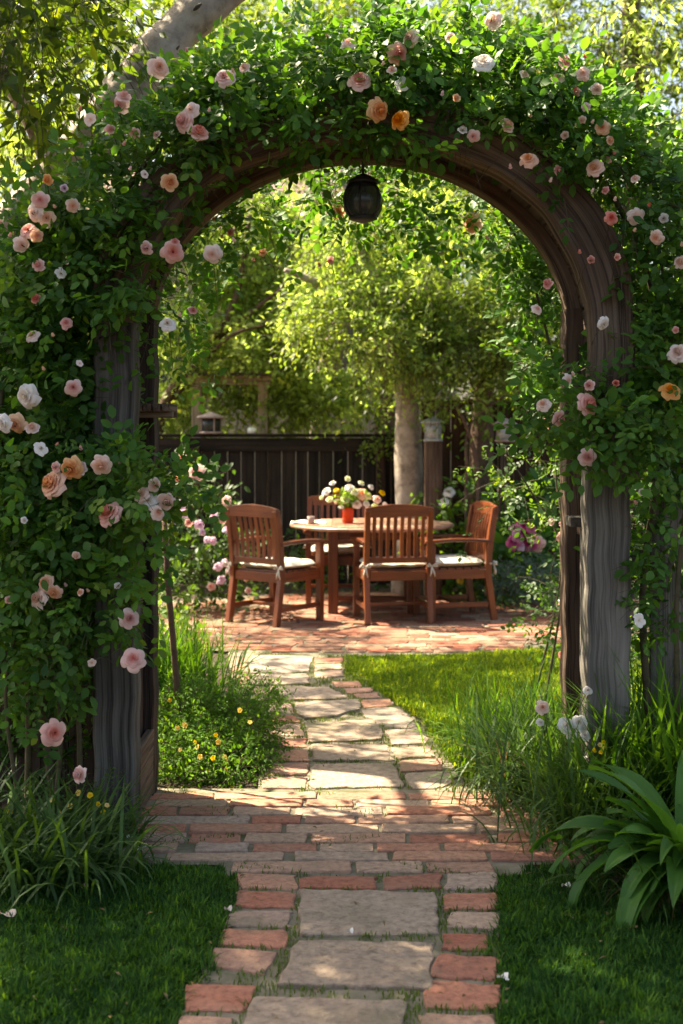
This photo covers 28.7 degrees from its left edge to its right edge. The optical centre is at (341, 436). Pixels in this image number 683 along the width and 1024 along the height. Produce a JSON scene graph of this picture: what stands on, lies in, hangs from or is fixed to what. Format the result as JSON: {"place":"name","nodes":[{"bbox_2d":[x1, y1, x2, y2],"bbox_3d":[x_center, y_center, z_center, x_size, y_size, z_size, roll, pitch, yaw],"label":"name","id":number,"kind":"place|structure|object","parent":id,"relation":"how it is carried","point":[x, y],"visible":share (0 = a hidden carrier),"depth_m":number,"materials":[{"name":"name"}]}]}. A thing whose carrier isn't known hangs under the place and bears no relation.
{"place":"outdoors","nodes":[
{"label":"outdoors","id":0,"kind":"place"},
{"bbox_2d":[0,852,243,1023],"bbox_3d":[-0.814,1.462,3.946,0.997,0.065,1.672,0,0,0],"label":"lawn grass","id":1,"kind":"structure","parent":0,"point":[121,933],"depth_m":3.85,"materials":[{"name":"green plant"}]},
{"bbox_2d":[1,909,15,916],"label":"fallen petal","id":2,"kind":"object","parent":1,"relation":"on","point":[13,912],"visible":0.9,"depth_m":4.10,"materials":[{"name":"plant"}]},
{"bbox_2d":[158,599,287,710],"bbox_3d":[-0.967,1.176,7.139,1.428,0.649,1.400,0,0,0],"label":"ornamental grass","id":3,"kind":"object","parent":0,"point":[193,657],"depth_m":7.05,"materials":[{"name":"green plant"}]},
{"bbox_2d":[247,427,256,433],"bbox_3d":[-0.902,-0.065,13.400,0.100,0.065,0.100,0,0,0],"label":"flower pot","id":4,"kind":"object","parent":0,"point":[251,430],"visible":1,"depth_m":13.36,"materials":[{"name":"white ceramic"}]},
{"bbox_2d":[291,520,325,523],"bbox_3d":[-0.280,0.730,11.410,0.302,0.028,0.300,0,0,0],"label":"table cloth","id":5,"kind":"object","parent":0,"point":[306,521],"visible":0.87,"depth_m":11.39,"materials":[{"name":"white fabric"}]},
{"bbox_2d":[0,0,682,449],"label":"sky","id":6,"kind":"structure","parent":0,"point":[663,107],"materials":[{"name":"white"}]},
{"bbox_2d":[1,465,682,915],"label":"ground","id":7,"kind":"structure","parent":0,"point":[215,655],"depth_m":8.80,"materials":[{"name":"soil"}]},
{"bbox_2d":[0,497,93,797],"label":"picket fence","id":8,"kind":"object","parent":7,"relation":"on","point":[39,763],"visible":0.04,"depth_m":5.54,"materials":[{"name":"wood"}]},
{"bbox_2d":[0,65,107,399],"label":"broad tree","id":9,"kind":"object","parent":7,"relation":"on","point":[2,114],"visible":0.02,"depth_m":16.77,"materials":[{"name":"green plant"}]},
{"bbox_2d":[0,750,117,882],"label":"daylily","id":10,"kind":"object","parent":7,"relation":"on","point":[28,813],"visible":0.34,"depth_m":4.67,"materials":[{"name":"green plant"}]},
{"bbox_2d":[0,749,148,858],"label":"flowering ground cover","id":11,"kind":"object","parent":7,"relation":"on","point":[90,794],"visible":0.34,"depth_m":4.92,"materials":[{"name":"plant"}]},
{"bbox_2d":[0,769,179,914],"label":"daylily","id":12,"kind":"object","parent":7,"relation":"on","point":[71,863],"visible":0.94,"depth_m":4.39,"materials":[{"name":"green plant"}]},
{"bbox_2d":[0,1,201,408],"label":"tall tree","id":13,"kind":"object","parent":7,"relation":"on","point":[11,150],"visible":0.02,"depth_m":14.58,"materials":[{"name":"green plant"}]},
{"bbox_2d":[12,768,193,874],"bbox_3d":[-0.865,1.343,4.699,0.693,0.313,0.732,0,0,-24],"label":"daylily","id":14,"kind":"object","parent":7,"relation":"on","point":[127,827],"visible":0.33,"depth_m":4.76,"materials":[{"name":"green plant"}]},
{"bbox_2d":[110,826,156,863],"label":"flowering ground cover","id":15,"kind":"object","parent":7,"relation":"on","point":[140,844],"visible":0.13,"depth_m":4.71,"materials":[{"name":"plant"}]},
{"bbox_2d":[0,0,284,293],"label":"old tree","id":16,"kind":"object","parent":7,"relation":"on","point":[43,35],"visible":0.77,"depth_m":6.25,"materials":[{"name":"green plant"}]},
{"bbox_2d":[0,18,329,817],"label":"climbing rose","id":17,"kind":"object","parent":7,"relation":"on","point":[70,534],"visible":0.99,"depth_m":4.82,"materials":[{"name":"green plant"}]},
{"bbox_2d":[162,521,181,746],"bbox_3d":[-0.786,0.896,6.200,0.113,1.209,0.033,0,0,0],"label":"garden stake","id":18,"kind":"object","parent":7,"relation":"on","point":[174,654],"visible":0.41,"depth_m":6.19,"materials":[{"name":"brown wood"}]},
{"bbox_2d":[158,560,220,654],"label":"leafy shrub","id":19,"kind":"object","parent":7,"relation":"on","point":[177,565],"visible":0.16,"depth_m":9.69,"materials":[{"name":"green plant"}]},
{"bbox_2d":[158,433,268,617],"bbox_3d":[-1.363,0.892,11.504,1.659,1.850,1.434,0,0,0],"label":"rose bush","id":20,"kind":"object","parent":7,"relation":"on","point":[201,553],"visible":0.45,"depth_m":11.30,"materials":[{"name":"plant"}]},
{"bbox_2d":[158,667,276,743],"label":"ornamental grass","id":21,"kind":"object","parent":7,"relation":"on","point":[162,710],"depth_m":6.55,"materials":[{"name":"green plant"}]},
{"bbox_2d":[115,23,326,168],"bbox_3d":[-2.433,-2.361,23.586,6.642,10.029,4.663,0,0,0],"label":"broad tree","id":22,"kind":"object","parent":7,"relation":"on","point":[163,151],"depth_m":22.94,"materials":[{"name":"green plant"}]},
{"bbox_2d":[185,372,271,580],"bbox_3d":[-1.161,0.415,13.900,0.955,2.170,0.200,0,0,0],"label":"timber frame","id":23,"kind":"object","parent":7,"relation":"on","point":[262,396],"visible":0.41,"depth_m":13.85,"materials":[{"name":"brown wood"}]},
{"bbox_2d":[158,665,301,788],"bbox_3d":[-0.588,1.387,6.395,0.812,0.600,1.633,0,0,0],"label":"flowering shrub","id":24,"kind":"object","parent":7,"relation":"on","point":[196,751],"visible":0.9,"depth_m":6.02,"materials":[{"name":"plant"}]},
{"bbox_2d":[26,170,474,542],"bbox_3d":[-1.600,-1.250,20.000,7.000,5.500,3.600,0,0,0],"label":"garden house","id":25,"kind":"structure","parent":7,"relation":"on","point":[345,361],"depth_m":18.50,"materials":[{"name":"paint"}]},
{"bbox_2d":[305,318,366,389],"bbox_3d":[-0.100,-1.200,18.483,0.900,1.100,0.065,0,0,0],"label":"window frame","id":26,"kind":"structure","parent":25,"relation":"in","point":[345,361],"depth_m":18.45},
{"bbox_2d":[158,179,386,462],"bbox_3d":[-0.980,-0.722,14.167,2.954,4.550,2.470,0,0,0],"label":"young tree","id":27,"kind":"object","parent":7,"relation":"on","point":[295,400],"visible":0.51,"depth_m":13.88,"materials":[{"name":"green plant"}]},
{"bbox_2d":[158,434,394,584],"bbox_3d":[-1.018,0.729,13.385,3.804,1.522,0.130,0,0,0],"label":"wooden fence","id":28,"kind":"object","parent":7,"relation":"on","point":[294,472],"visible":0.39,"depth_m":13.39,"materials":[{"name":"brown wood"}]},
{"bbox_2d":[197,412,224,433],"bbox_3d":[-1.310,-0.142,13.400,0.297,0.220,0.297,0,0,0],"label":"garden lantern","id":29,"kind":"object","parent":28,"relation":"on","point":[210,422],"visible":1,"depth_m":13.31,"materials":[{"name":"beige glass"}]},
{"bbox_2d":[355,422,394,486],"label":"ivy","id":30,"kind":"object","parent":28,"relation":"attached to","point":[380,445],"visible":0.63,"depth_m":13.17,"materials":[{"name":"plant"}]},
{"bbox_2d":[208,520,388,596],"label":"leafy shrub","id":31,"kind":"object","parent":7,"relation":"on","point":[302,550],"visible":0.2,"depth_m":12.67,"materials":[{"name":"plant"}]},
{"bbox_2d":[146,0,562,418],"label":"tree","id":32,"kind":"object","parent":7,"relation":"on","point":[532,274],"visible":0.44,"depth_m":5.86,"materials":[{"name":"green plant"}]},
{"bbox_2d":[137,0,583,548],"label":"tall tree","id":33,"kind":"object","parent":7,"relation":"on","point":[350,8],"visible":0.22,"depth_m":17.39,"materials":[{"name":"green plant"}]},
{"bbox_2d":[91,91,634,829],"bbox_3d":[0.080,0.126,5.307,2.057,2.858,0.631,0,0,0],"label":"garden arbor","id":34,"kind":"object","parent":7,"relation":"on","point":[125,717],"visible":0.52,"depth_m":5.01,"materials":[{"name":"wood"}]},
{"bbox_2d":[343,149,382,223],"bbox_3d":[0.085,-1.024,5.300,0.160,0.351,0.168,0,0,0],"label":"hanging lantern","id":35,"kind":"object","parent":34,"relation":"hanging from","point":[362,200],"visible":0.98,"depth_m":5.25,"materials":[{"name":"metal"}]},
{"bbox_2d":[252,169,559,594],"bbox_3d":[0.846,-0.502,12.600,3.316,4.109,2.401,0,0,0],"label":"shade tree","id":36,"kind":"object","parent":7,"relation":"on","point":[374,317],"visible":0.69,"depth_m":12.05,"materials":[{"name":"green plant"}]},
{"bbox_2d":[312,352,558,446],"bbox_3d":[0.970,-0.461,12.928,2.521,1.122,0.916,0,0,0],"label":"leafy shrub","id":37,"kind":"object","parent":36,"relation":"attached to","point":[338,385],"visible":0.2,"depth_m":13.05,"materials":[{"name":"plant"}]},
{"bbox_2d":[162,0,682,741],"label":"climbing rose","id":38,"kind":"object","parent":7,"relation":"on","point":[558,110],"visible":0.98,"depth_m":4.88,"materials":[{"name":"green plant"}]},
{"bbox_2d":[272,0,620,537],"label":"old tree","id":39,"kind":"object","parent":7,"relation":"on","point":[336,199],"visible":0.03,"depth_m":15.65,"materials":[{"name":"green plant"}]},
{"bbox_2d":[398,456,535,600],"bbox_3d":[1.151,1.040,12.423,1.329,1.734,1.201,0,0,0],"label":"leafy shrub","id":40,"kind":"object","parent":7,"relation":"on","point":[446,512],"visible":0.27,"depth_m":12.31,"materials":[{"name":"green plant"}]},
{"bbox_2d":[404,350,533,582],"bbox_3d":[1.274,0.378,12.161,1.687,2.308,0.919,0,0,-42],"label":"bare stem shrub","id":41,"kind":"object","parent":7,"relation":"on","point":[438,402],"visible":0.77,"depth_m":11.98,"materials":[{"name":"green plant"}]},
{"bbox_2d":[381,278,559,587],"bbox_3d":[1.409,0.046,12.693,1.777,3.012,1.946,0,0,-23],"label":"dark trunk tree","id":42,"kind":"object","parent":7,"relation":"on","point":[477,435],"visible":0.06,"depth_m":12.80,"materials":[{"name":"green plant"}]},
{"bbox_2d":[441,462,560,604],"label":"hydrangea","id":43,"kind":"object","parent":7,"relation":"on","point":[502,544],"visible":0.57,"depth_m":11.78,"materials":[{"name":"plant"}]},
{"bbox_2d":[448,565,559,619],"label":"leafy shrub","id":44,"kind":"object","parent":7,"relation":"on","point":[482,590],"visible":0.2,"depth_m":11.44,"materials":[{"name":"plant"}]},
{"bbox_2d":[472,544,559,615],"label":"shrub","id":45,"kind":"object","parent":7,"relation":"on","point":[508,572],"visible":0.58,"depth_m":11.12,"materials":[{"name":"green plant"}]},
{"bbox_2d":[415,676,644,834],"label":"ornamental grass","id":46,"kind":"object","parent":7,"relation":"on","point":[487,747],"depth_m":5.39,"materials":[{"name":"green plant"}]},
{"bbox_2d":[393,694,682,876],"bbox_3d":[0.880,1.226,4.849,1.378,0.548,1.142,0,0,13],"label":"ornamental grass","id":47,"kind":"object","parent":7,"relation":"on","point":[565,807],"depth_m":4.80,"materials":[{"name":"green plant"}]},
{"bbox_2d":[421,398,681,588],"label":"wooden fence","id":48,"kind":"object","parent":7,"relation":"on","point":[456,447],"visible":0.1,"depth_m":13.09,"materials":[{"name":"wood"}]},
{"bbox_2d":[450,48,669,537],"bbox_3d":[2.668,-1.541,19.518,6.174,8.685,4.368,0,0,0],"label":"broad tree","id":49,"kind":"object","parent":7,"relation":"on","point":[522,350],"depth_m":19.25,"materials":[{"name":"green plant"}]},
{"bbox_2d":[461,622,682,837],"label":"iris clump","id":50,"kind":"object","parent":7,"relation":"on","point":[670,733],"visible":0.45,"depth_m":4.84,"materials":[{"name":"green plant"}]},
{"bbox_2d":[478,661,682,849],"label":"iris clump","id":51,"kind":"object","parent":7,"relation":"on","point":[627,748],"visible":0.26,"depth_m":4.94,"materials":[{"name":"green plant"}]},
{"bbox_2d":[492,0,682,504],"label":"cedar tree","id":52,"kind":"object","parent":7,"relation":"on","point":[553,6],"visible":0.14,"depth_m":14.43,"materials":[{"name":"green plant"}]},
{"bbox_2d":[494,812,682,925],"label":"ornamental grass","id":53,"kind":"object","parent":7,"relation":"on","point":[665,896],"depth_m":4.24,"materials":[{"name":"green plant"}]},
{"bbox_2d":[537,0,682,200],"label":"pepper tree","id":54,"kind":"object","parent":7,"relation":"on","point":[612,15],"visible":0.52,"depth_m":9.45,"materials":[{"name":"green plant"}]},
{"bbox_2d":[592,740,628,771],"bbox_3d":[0.994,1.306,5.049,0.146,0.388,0.304,0,0,0],"label":"marigold","id":55,"kind":"object","parent":7,"relation":"on","point":[599,745],"visible":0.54,"depth_m":4.90,"materials":[{"name":"plant"}]},
{"bbox_2d":[551,12,682,442],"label":"broad tree","id":56,"kind":"object","parent":7,"relation":"on","point":[663,69],"visible":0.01,"depth_m":17.30,"materials":[{"name":"green plant"}]},
{"bbox_2d":[630,448,682,748],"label":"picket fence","id":57,"kind":"object","parent":7,"relation":"on","point":[669,649],"visible":0.09,"depth_m":5.18,"materials":[{"name":"wood"}]},
{"bbox_2d":[243,655,457,1023],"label":"flagstone path","id":58,"kind":"structure","parent":0,"point":[359,965],"depth_m":4.08,"materials":[{"name":"beige stone"}]},
{"bbox_2d":[159,592,560,652],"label":"patio","id":59,"kind":"structure","parent":0,"point":[459,620],"depth_m":10.22,"materials":[{"name":"red brick"}]},
{"bbox_2d":[225,504,328,627],"bbox_3d":[-0.525,1.001,10.693,0.598,0.948,0.618,0,0,39],"label":"garden chair","id":60,"kind":"object","parent":59,"relation":"on","point":[276,544],"visible":0.89,"depth_m":10.54,"materials":[{"name":"brown wood"}]},
{"bbox_2d":[223,557,313,579],"bbox_3d":[-0.540,1.036,10.674,0.639,0.134,0.523,0,0,39],"label":"seat cushion","id":61,"kind":"object","parent":60,"relation":"on","point":[293,563],"visible":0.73,"depth_m":10.56,"materials":[{"name":"white fabric"}]},
{"bbox_2d":[303,494,366,602],"bbox_3d":[-0.040,1.001,12.058,0.598,0.948,0.618,0,0,0],"label":"garden chair","id":62,"kind":"object","parent":59,"relation":"on","point":[343,559],"visible":0.48,"depth_m":12.29,"materials":[{"name":"brown wood"}]},
{"bbox_2d":[303,544,371,555],"bbox_3d":[-0.040,1.036,12.082,0.639,0.134,0.523,0,0,0],"label":"seat cushion","id":63,"kind":"object","parent":62,"relation":"on","point":[345,548],"visible":0.41,"depth_m":11.85,"materials":[{"name":"white fabric"}]},
{"bbox_2d":[290,518,453,613],"bbox_3d":[0.260,1.107,11.450,1.410,0.746,1.410,0,0,0],"label":"round table","id":64,"kind":"object","parent":59,"relation":"on","point":[337,529],"visible":0.66,"depth_m":11.11,"materials":[{"name":"brown wood"}]},
{"bbox_2d":[307,516,314,523],"bbox_3d":[-0.257,0.701,11.250,0.061,0.065,0.061,0,0,0],"label":"cup","id":65,"kind":"object","parent":64,"relation":"on","point":[310,519],"visible":1,"depth_m":11.23,"materials":[{"name":"white ceramic"}]},
{"bbox_2d":[319,476,386,522],"bbox_3d":[0.106,0.533,11.368,0.556,0.402,0.258,0,0,-15],"label":"flower vase","id":66,"kind":"object","parent":64,"relation":"on","point":[348,502],"visible":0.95,"depth_m":11.33,"materials":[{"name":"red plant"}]},
{"bbox_2d":[350,504,433,624],"bbox_3d":[0.410,1.001,10.770,0.598,0.948,0.618,0,0,-9],"label":"garden chair","id":67,"kind":"object","parent":59,"relation":"on","point":[416,575],"visible":0.89,"depth_m":10.53,"materials":[{"name":"brown wood"}]},
{"bbox_2d":[359,556,438,577],"bbox_3d":[0.414,1.036,10.746,0.639,0.134,0.523,0,0,-9],"label":"seat cushion","id":68,"kind":"object","parent":67,"relation":"on","point":[391,565],"visible":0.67,"depth_m":10.56,"materials":[{"name":"white fabric"}]},
{"bbox_2d":[424,441,441,594],"bbox_3d":[0.836,0.770,12.200,0.164,1.460,0.154,0,0,0],"label":"lantern post","id":69,"kind":"object","parent":59,"relation":"on","point":[432,466],"visible":0.56,"depth_m":12.13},
{"bbox_2d":[421,416,444,440],"bbox_3d":[0.836,-0.075,12.200,0.230,0.230,0.230,0,0,0],"label":"garden lantern","id":70,"kind":"object","parent":69,"relation":"on","point":[431,436],"visible":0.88,"depth_m":12.13,"materials":[{"name":"beige stone"}]},
{"bbox_2d":[405,501,498,621],"bbox_3d":[0.899,1.001,10.926,0.619,0.948,0.598,0,0,-14],"label":"garden chair","id":71,"kind":"object","parent":59,"relation":"on","point":[480,543],"visible":0.81,"depth_m":10.73,"materials":[{"name":"brown wood"}]},
{"bbox_2d":[424,554,497,573],"bbox_3d":[0.922,1.036,10.932,0.523,0.134,0.639,0,0,-14],"label":"seat cushion","id":72,"kind":"object","parent":71,"relation":"on","point":[447,560],"visible":0.72,"depth_m":10.72,"materials":[{"name":"white fabric"}]},
{"bbox_2d":[495,442,514,600],"bbox_3d":[1.469,0.772,11.923,0.193,1.459,0.177,0,0,-29],"label":"lantern stand","id":73,"kind":"object","parent":59,"relation":"on","point":[506,453],"visible":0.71,"depth_m":11.90,"materials":[{"name":"wood"}]},
{"bbox_2d":[493,418,516,441],"bbox_3d":[1.457,-0.062,11.900,0.238,0.210,0.238,0,0,0],"label":"garden lantern","id":74,"kind":"object","parent":73,"relation":"on","point":[503,436],"visible":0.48,"depth_m":11.83,"materials":[{"name":"grey stone"}]},
{"bbox_2d":[114,593,631,1023],"bbox_3d":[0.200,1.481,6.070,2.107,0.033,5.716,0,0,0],"label":"brick path","id":75,"kind":"structure","parent":0,"point":[422,818],"depth_m":4.76,"materials":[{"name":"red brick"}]},
{"bbox_2d":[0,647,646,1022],"bbox_3d":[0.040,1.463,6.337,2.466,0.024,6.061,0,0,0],"label":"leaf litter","id":76,"kind":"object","parent":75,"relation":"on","point":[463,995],"visible":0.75,"depth_m":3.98,"materials":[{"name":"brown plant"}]},
{"bbox_2d":[158,652,587,1023],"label":"moss","id":77,"kind":"object","parent":75,"relation":"on","point":[416,994],"visible":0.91,"depth_m":4.33,"materials":[{"name":"green plant"}]},
{"bbox_2d":[342,637,648,788],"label":"lawn","id":78,"kind":"structure","parent":0,"point":[425,716],"depth_m":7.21,"materials":[{"name":"plant"}]},
{"bbox_2d":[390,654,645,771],"bbox_3d":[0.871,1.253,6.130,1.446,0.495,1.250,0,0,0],"label":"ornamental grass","id":79,"kind":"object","parent":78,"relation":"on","point":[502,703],"depth_m":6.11,"materials":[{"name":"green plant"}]},
{"bbox_2d":[436,341,636,699],"bbox_3d":[1.210,0.486,7.363,1.154,2.071,1.082,0,0,37],"label":"rose bush","id":80,"kind":"object","parent":78,"relation":"on","point":[511,505],"visible":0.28,"depth_m":7.39,"materials":[{"name":"green plant"}]},
{"bbox_2d":[528,630,560,673],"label":"leafy shrub","id":81,"kind":"object","parent":78,"relation":"on","point":[557,648],"visible":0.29,"depth_m":8.33,"materials":[{"name":"green plant"}]},
{"bbox_2d":[539,443,650,706],"bbox_3d":[1.710,0.854,7.601,1.265,1.905,1.358,0,0,-42],"label":"leafy shrub","id":82,"kind":"object","parent":78,"relation":"on","point":[635,627],"visible":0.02,"depth_m":7.67,"materials":[{"name":"plant"}]},
{"bbox_2d":[535,686,592,776],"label":"white flower plant","id":83,"kind":"object","parent":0,"point":[541,706],"visible":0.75,"depth_m":5.00,"materials":[{"name":"plant"}]},
{"label":"lawn","id":84,"kind":"structure","parent":0,"visible":0},
{"bbox_2d":[475,858,682,1023],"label":"lawn grass","id":85,"kind":"structure","parent":84,"relation":"on","point":[572,983],"depth_m":3.77,"materials":[{"name":"green plant"}]},
{"bbox_2d":[497,972,508,979],"bbox_3d":[0.437,1.460,3.615,0.036,0.015,0.027,0,0,0],"label":"fallen petal","id":86,"kind":"object","parent":85,"relation":"on","point":[505,975],"visible":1,"depth_m":3.62,"materials":[{"name":"white plant"}]},
{"bbox_2d":[544,828,619,885],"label":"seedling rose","id":87,"kind":"object","parent":84,"relation":"on","point":[566,861],"visible":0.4,"depth_m":4.45,"materials":[{"name":"green plant"}]},
{"bbox_2d":[528,750,682,927],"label":"broad leaf plant","id":88,"kind":"object","parent":84,"relation":"on","point":[662,842],"visible":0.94,"depth_m":4.23,"materials":[{"name":"green plant"}]}
]}

